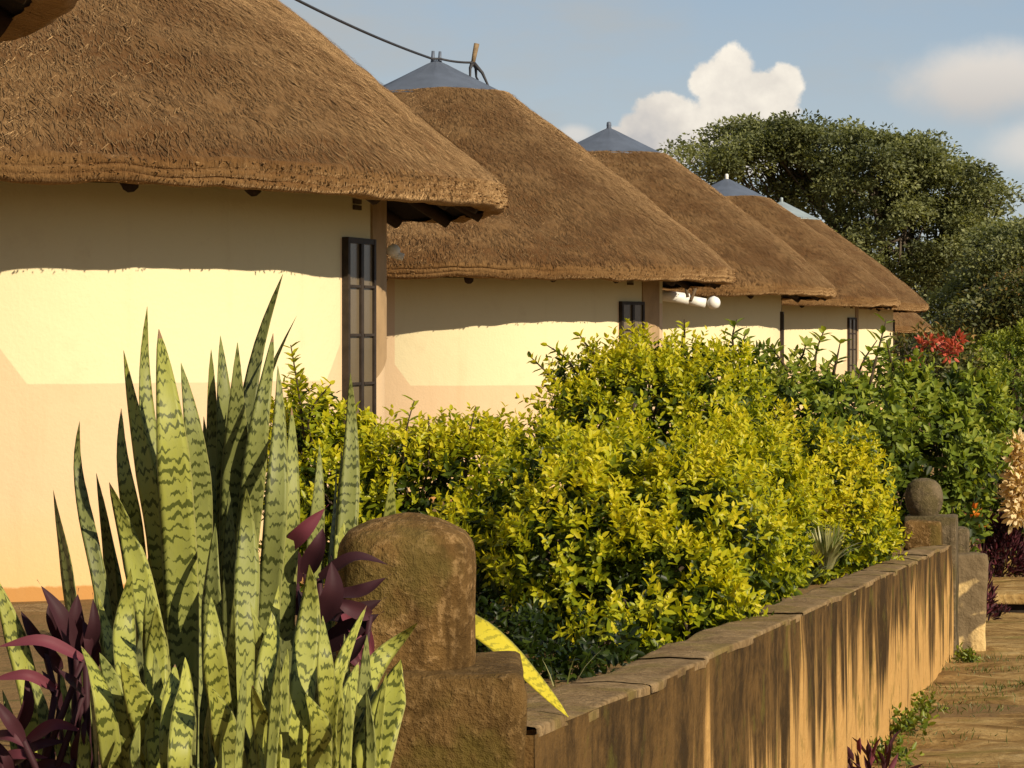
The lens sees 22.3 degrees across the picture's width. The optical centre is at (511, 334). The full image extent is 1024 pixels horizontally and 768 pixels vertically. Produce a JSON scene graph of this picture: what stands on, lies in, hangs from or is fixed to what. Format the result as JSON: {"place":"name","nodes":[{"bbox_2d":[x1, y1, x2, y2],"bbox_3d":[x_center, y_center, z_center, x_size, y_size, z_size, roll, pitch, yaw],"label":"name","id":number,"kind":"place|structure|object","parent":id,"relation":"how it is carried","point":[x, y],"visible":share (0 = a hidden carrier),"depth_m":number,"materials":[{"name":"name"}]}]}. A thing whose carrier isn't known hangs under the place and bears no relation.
{"place":"outdoors","nodes":[
{"label":"outdoors","id":0,"kind":"place"},
{"bbox_2d":[0,343,1023,767],"bbox_3d":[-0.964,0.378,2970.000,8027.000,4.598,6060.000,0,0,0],"label":"ground","id":1,"kind":"structure","parent":0,"point":[10,687],"depth_m":11.49,"materials":[{"name":"soil"}]},
{"bbox_2d":[0,584,76,767],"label":"snake plant","id":2,"kind":"object","parent":1,"relation":"on","point":[20,657],"visible":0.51,"depth_m":3.95,"materials":[{"name":"green plant"}]},
{"bbox_2d":[12,603,64,611],"bbox_3d":[-2.414,1.420,12.552,0.638,0.189,0.526,0,0,0],"label":"stone ledge","id":3,"kind":"object","parent":1,"relation":"on","point":[40,607],"visible":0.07,"depth_m":12.65,"materials":[{"name":"beige stone"}]},
{"bbox_2d":[0,0,78,41],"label":"thatched hut","id":4,"kind":"object","parent":1,"relation":"on","point":[21,18],"visible":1,"depth_m":6.98,"materials":[{"name":"paint"}]},
{"bbox_2d":[0,634,88,767],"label":"purple plant","id":5,"kind":"object","parent":1,"relation":"on","point":[23,755],"visible":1,"depth_m":3.77,"materials":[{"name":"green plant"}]},
{"bbox_2d":[18,580,100,767],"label":"purple plant","id":6,"kind":"object","parent":1,"relation":"on","point":[72,628],"visible":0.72,"depth_m":3.92,"materials":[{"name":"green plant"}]},
{"bbox_2d":[53,409,170,767],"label":"snake plant","id":7,"kind":"object","parent":1,"relation":"on","point":[106,578],"visible":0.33,"depth_m":4.11,"materials":[{"name":"green plant"}]},
{"bbox_2d":[77,568,216,767],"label":"snake plant","id":8,"kind":"object","parent":1,"relation":"on","point":[122,696],"visible":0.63,"depth_m":3.70,"materials":[{"name":"green plant"}]},
{"bbox_2d":[123,310,212,767],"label":"snake plant","id":9,"kind":"object","parent":1,"relation":"on","point":[172,469],"visible":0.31,"depth_m":4.08,"materials":[{"name":"green plant"}]},
{"bbox_2d":[129,598,258,767],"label":"snake plant","id":10,"kind":"object","parent":1,"relation":"on","point":[170,736],"visible":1,"depth_m":3.66,"materials":[{"name":"green plant"}]},
{"bbox_2d":[201,366,299,760],"bbox_3d":[-0.418,0.440,4.173,0.153,0.779,0.457,0,0,-5],"label":"snake plant","id":11,"kind":"object","parent":1,"relation":"on","point":[247,577],"visible":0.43,"depth_m":4.07,"materials":[{"name":"green plant"}]},
{"bbox_2d":[206,274,295,581],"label":"snake plant","id":12,"kind":"object","parent":1,"relation":"on","point":[238,418],"visible":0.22,"depth_m":4.24,"materials":[{"name":"green plant"}]},
{"bbox_2d":[0,0,510,601],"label":"thatched hut","id":13,"kind":"object","parent":1,"relation":"on","point":[196,178],"visible":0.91,"depth_m":13.34,"materials":[{"name":"paint"}]},
{"bbox_2d":[342,237,375,436],"bbox_3d":[-0.871,0.141,14.657,0.062,1.368,0.430,0,0,18],"label":"window","id":14,"kind":"structure","parent":13,"relation":"in","point":[358,254],"depth_m":14.63,"materials":[{"name":"paint"}]},
{"bbox_2d":[295,0,472,63],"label":"cable","id":15,"kind":"object","parent":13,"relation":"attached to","point":[363,31],"visible":1,"depth_m":24.07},
{"bbox_2d":[387,244,403,260],"bbox_3d":[-0.752,-0.502,15.900,0.186,0.106,0.084,0,0,0],"label":"wall lamp","id":16,"kind":"object","parent":13,"relation":"attached to","point":[393,251],"visible":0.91,"depth_m":15.88,"materials":[{"name":"white glass"}]},
{"bbox_2d":[250,565,366,767],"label":"snake plant","id":17,"kind":"object","parent":1,"relation":"on","point":[294,716],"visible":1,"depth_m":3.65,"materials":[{"name":"green plant"}]},
{"bbox_2d":[287,504,390,672],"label":"purple plant","id":18,"kind":"object","parent":1,"relation":"on","point":[335,606],"visible":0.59,"depth_m":4.10,"materials":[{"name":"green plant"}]},
{"bbox_2d":[307,373,395,651],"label":"snake plant","id":19,"kind":"object","parent":1,"relation":"on","point":[345,514],"visible":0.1,"depth_m":4.98,"materials":[{"name":"green plant"}]},
{"bbox_2d":[337,623,416,767],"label":"snake plant","id":20,"kind":"object","parent":1,"relation":"on","point":[378,716],"visible":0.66,"depth_m":3.83,"materials":[{"name":"green plant"}]},
{"bbox_2d":[258,341,599,604],"bbox_3d":[-0.334,0.590,9.626,1.427,1.131,1.082,0,0,0],"label":"golden shrub","id":21,"kind":"object","parent":1,"relation":"on","point":[442,451],"visible":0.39,"depth_m":9.44,"materials":[{"name":"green plant"}]},
{"bbox_2d":[332,512,526,767],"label":"pillar","id":22,"kind":"structure","parent":1,"relation":"on","point":[466,705],"depth_m":4.50,"materials":[{"name":"stone"}]},
{"bbox_2d":[475,614,567,716],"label":"snake plant","id":23,"kind":"object","parent":1,"relation":"on","point":[490,636],"visible":0.23,"depth_m":4.84,"materials":[{"name":"yellow plant"}]},
{"bbox_2d":[383,51,736,500],"bbox_3d":[-0.763,-0.568,26.385,6.102,4.636,6.094,0,0,0],"label":"thatched hut","id":24,"kind":"object","parent":1,"relation":"on","point":[570,240],"visible":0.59,"depth_m":24.27,"materials":[{"name":"paint"}]},
{"bbox_2d":[469,43,488,84],"bbox_3d":[-0.355,-2.733,26.440,0.250,0.465,0.143,0,0,-19],"label":"wooden stake","id":25,"kind":"object","parent":24,"relation":"on","point":[474,56],"visible":0.83,"depth_m":26.39,"materials":[{"name":"brown wood"}]},
{"bbox_2d":[619,301,644,413],"bbox_3d":[1.156,0.366,25.145,0.062,1.368,0.430,0,0,33],"label":"window","id":26,"kind":"structure","parent":24,"relation":"in","point":[634,310],"depth_m":25.11,"materials":[{"name":"paint"}]},
{"bbox_2d":[663,288,719,308],"bbox_3d":[1.930,-0.409,27.998,0.641,0.282,0.147,0,0,0],"label":"wall lamp","id":27,"kind":"object","parent":24,"relation":"attached to","point":[686,298],"visible":0.85,"depth_m":27.96,"materials":[{"name":"white glass"}]},
{"bbox_2d":[543,652,598,686],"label":"dry weed","id":28,"kind":"object","parent":1,"relation":"on","point":[569,672],"visible":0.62,"depth_m":6.98,"materials":[{"name":"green plant"}]},
{"bbox_2d":[426,402,807,682],"bbox_3d":[0.312,0.822,8.210,1.339,1.174,2.279,0,0,0],"label":"golden shrub","id":29,"kind":"object","parent":1,"relation":"on","point":[616,589],"visible":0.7,"depth_m":8.36,"materials":[{"name":"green plant"}]},
{"bbox_2d":[509,318,799,469],"bbox_3d":[0.645,0.592,12.137,1.332,1.340,1.380,0,0,0],"label":"golden shrub","id":30,"kind":"object","parent":1,"relation":"on","point":[679,388],"visible":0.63,"depth_m":11.93,"materials":[{"name":"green plant"}]},
{"bbox_2d":[578,122,836,432],"bbox_3d":[1.296,-0.540,34.755,6.100,4.620,6.099,0,0,0],"label":"thatched hut","id":31,"kind":"object","parent":1,"relation":"on","point":[773,271],"visible":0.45,"depth_m":33.27,"materials":[{"name":"paint"}]},
{"bbox_2d":[780,312,783,368],"bbox_3d":[3.581,0.386,34.458,0.062,1.368,0.430,0,0,8],"label":"window","id":32,"kind":"structure","parent":31,"relation":"in","point":[781,313],"depth_m":34.24,"materials":[{"name":"paint"}]},
{"bbox_2d":[619,397,848,613],"bbox_3d":[0.877,0.794,10.604,0.819,1.066,1.305,0,0,26],"label":"golden shrub","id":33,"kind":"object","parent":1,"relation":"on","point":[806,503],"visible":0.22,"depth_m":10.65,"materials":[{"name":"yellow plant"}]},
{"bbox_2d":[524,544,953,767],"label":"garden wall","id":34,"kind":"structure","parent":1,"relation":"on","point":[821,676],"depth_m":7.95,"materials":[{"name":"concrete"}]},
{"bbox_2d":[711,174,900,416],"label":"thatched hut","id":35,"kind":"object","parent":1,"relation":"on","point":[857,285],"visible":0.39,"depth_m":44.40,"materials":[{"name":"paint"}]},
{"bbox_2d":[846,318,856,398],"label":"window","id":36,"kind":"structure","parent":35,"relation":"in","point":[851,322],"depth_m":44.84,"materials":[{"name":"paint"}]},
{"bbox_2d":[798,561,842,587],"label":"grass tuft","id":37,"kind":"object","parent":1,"relation":"on","point":[810,580],"visible":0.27,"depth_m":11.57,"materials":[{"name":"green plant"}]},
{"bbox_2d":[717,313,923,511],"bbox_3d":[2.032,0.683,17.358,1.579,1.660,1.590,0,0,0],"label":"green shrub","id":38,"kind":"object","parent":1,"relation":"on","point":[825,393],"visible":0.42,"depth_m":17.37,"materials":[{"name":"green plant"}]},
{"bbox_2d":[802,518,864,568],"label":"grass tuft","id":39,"kind":"object","parent":1,"relation":"on","point":[827,545],"visible":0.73,"depth_m":12.15,"materials":[{"name":"green plant"}]},
{"bbox_2d":[755,397,911,584],"bbox_3d":[1.571,0.892,13.777,1.034,1.116,1.207,0,0,17],"label":"golden shrub","id":40,"kind":"object","parent":1,"relation":"on","point":[856,464],"visible":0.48,"depth_m":13.60,"materials":[{"name":"yellow plant"}]},
{"bbox_2d":[656,108,1023,370],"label":"leafy tree","id":41,"kind":"object","parent":1,"relation":"on","point":[907,170],"visible":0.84,"depth_m":80.51,"materials":[{"name":"green plant"}]},
{"bbox_2d":[778,197,928,409],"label":"thatched hut","id":42,"kind":"object","parent":1,"relation":"on","point":[912,300],"visible":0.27,"depth_m":52.69,"materials":[{"name":"paint"}]},
{"bbox_2d":[893,320,894,353],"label":"window","id":43,"kind":"structure","parent":42,"relation":"in","point":[893,320],"depth_m":53.49,"materials":[{"name":"paint"}]},
{"bbox_2d":[847,730,921,767],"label":"purple plant","id":44,"kind":"object","parent":1,"relation":"on","point":[869,751],"visible":0.92,"depth_m":10.07,"materials":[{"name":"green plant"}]},
{"bbox_2d":[893,312,930,367],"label":"thatched hut","id":45,"kind":"object","parent":1,"relation":"on","point":[904,322],"visible":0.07,"depth_m":60.25,"materials":[{"name":"plant"}]},
{"bbox_2d":[839,336,1020,552],"bbox_3d":[3.099,0.997,19.509,1.896,1.962,1.285,0,0,-32],"label":"green shrub","id":46,"kind":"object","parent":1,"relation":"on","point":[957,428],"visible":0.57,"depth_m":19.32,"materials":[{"name":"green plant"}]},
{"bbox_2d":[903,478,958,659],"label":"pillar","id":47,"kind":"structure","parent":1,"relation":"on","point":[926,523],"depth_m":17.37,"materials":[{"name":"brown stone"}]},
{"bbox_2d":[881,319,983,436],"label":"red flowering shrub","id":48,"kind":"object","parent":1,"relation":"on","point":[946,348],"visible":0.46,"depth_m":22.39,"materials":[{"name":"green plant"}]},
{"bbox_2d":[900,214,1023,366],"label":"leafy tree","id":49,"kind":"object","parent":1,"relation":"on","point":[1003,239],"visible":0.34,"depth_m":67.34,"materials":[{"name":"green plant"}]},
{"bbox_2d":[952,642,981,662],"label":"weed","id":50,"kind":"object","parent":1,"relation":"on","point":[966,655],"visible":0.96,"depth_m":16.85,"materials":[{"name":"green plant"}]},
{"bbox_2d":[918,318,1023,496],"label":"shrub","id":51,"kind":"object","parent":1,"relation":"on","point":[993,352],"visible":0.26,"depth_m":29.82,"materials":[{"name":"green plant"}]},
{"bbox_2d":[958,526,988,650],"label":"buttress","id":52,"kind":"structure","parent":1,"relation":"on","point":[973,582],"depth_m":17.73,"materials":[{"name":"stone"}]},
{"bbox_2d":[964,503,986,546],"bbox_3d":[3.948,1.743,21.981,0.155,0.876,0.200,0,0,-28],"label":"orange flower spike","id":53,"kind":"object","parent":1,"relation":"on","point":[976,514],"visible":0.2,"depth_m":21.97,"materials":[{"name":"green plant"}]},
{"bbox_2d":[933,357,1023,576],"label":"green shrub","id":54,"kind":"object","parent":1,"relation":"on","point":[1018,387],"visible":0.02,"depth_m":25.45,"materials":[{"name":"green plant"}]},
{"bbox_2d":[934,260,1023,367],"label":"leafy tree","id":55,"kind":"object","parent":1,"relation":"on","point":[1009,294],"visible":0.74,"depth_m":39.69,"materials":[{"name":"green plant"}]},
{"bbox_2d":[970,539,1000,621],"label":"purple plant","id":56,"kind":"object","parent":1,"relation":"on","point":[991,595],"visible":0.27,"depth_m":21.56,"materials":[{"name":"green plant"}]},
{"bbox_2d":[980,507,1023,576],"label":"purple plant","id":57,"kind":"object","parent":1,"relation":"on","point":[997,539],"visible":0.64,"depth_m":24.90,"materials":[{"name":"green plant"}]},
{"bbox_2d":[987,577,1023,612],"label":"stone step","id":58,"kind":"object","parent":1,"relation":"on","point":[1010,590],"visible":0.14,"depth_m":23.26,"materials":[{"name":"beige stone"}]},
{"bbox_2d":[989,533,1023,573],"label":"plant","id":59,"kind":"object","parent":1,"relation":"on","point":[1007,563],"visible":0.01,"depth_m":26.10,"materials":[{"name":"green plant"}]},
{"bbox_2d":[994,428,1023,534],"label":"pale flowering shrub","id":60,"kind":"object","parent":1,"relation":"on","point":[1011,491],"visible":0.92,"depth_m":24.52,"materials":[{"name":"beige plant"}]},
{"bbox_2d":[1012,369,1023,426],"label":"shrub","id":61,"kind":"object","parent":1,"relation":"on","point":[1017,374],"visible":0.08,"depth_m":28.87,"materials":[{"name":"green plant"}]},
{"bbox_2d":[279,0,1023,308],"label":"sky","id":62,"kind":"structure","parent":0,"point":[658,71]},
{"bbox_2d":[871,612,1023,767],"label":"path","id":63,"kind":"structure","parent":0,"point":[1004,635],"depth_m":12.87,"materials":[{"name":"beige stone"}]},
{"bbox_2d":[869,724,923,765],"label":"weed","id":64,"kind":"object","parent":63,"relation":"on","point":[900,751],"visible":0.62,"depth_m":11.08,"materials":[{"name":"green plant"}]},
{"bbox_2d":[889,700,938,734],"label":"weed","id":65,"kind":"object","parent":63,"relation":"on","point":[911,721],"visible":0.88,"depth_m":12.24,"materials":[{"name":"green plant"}]},
{"bbox_2d":[910,689,947,717],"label":"weed","id":66,"kind":"object","parent":63,"relation":"on","point":[928,704],"visible":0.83,"depth_m":13.34,"materials":[{"name":"green plant"}]},
{"bbox_2d":[986,602,1010,616],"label":"purple plant","id":67,"kind":"object","parent":63,"relation":"on","point":[1000,610],"visible":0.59,"depth_m":22.68,"materials":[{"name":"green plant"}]},
{"bbox_2d":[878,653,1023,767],"bbox_3d":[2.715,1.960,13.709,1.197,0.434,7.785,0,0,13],"label":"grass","id":68,"kind":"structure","parent":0,"point":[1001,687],"depth_m":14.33,"materials":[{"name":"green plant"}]}
]}

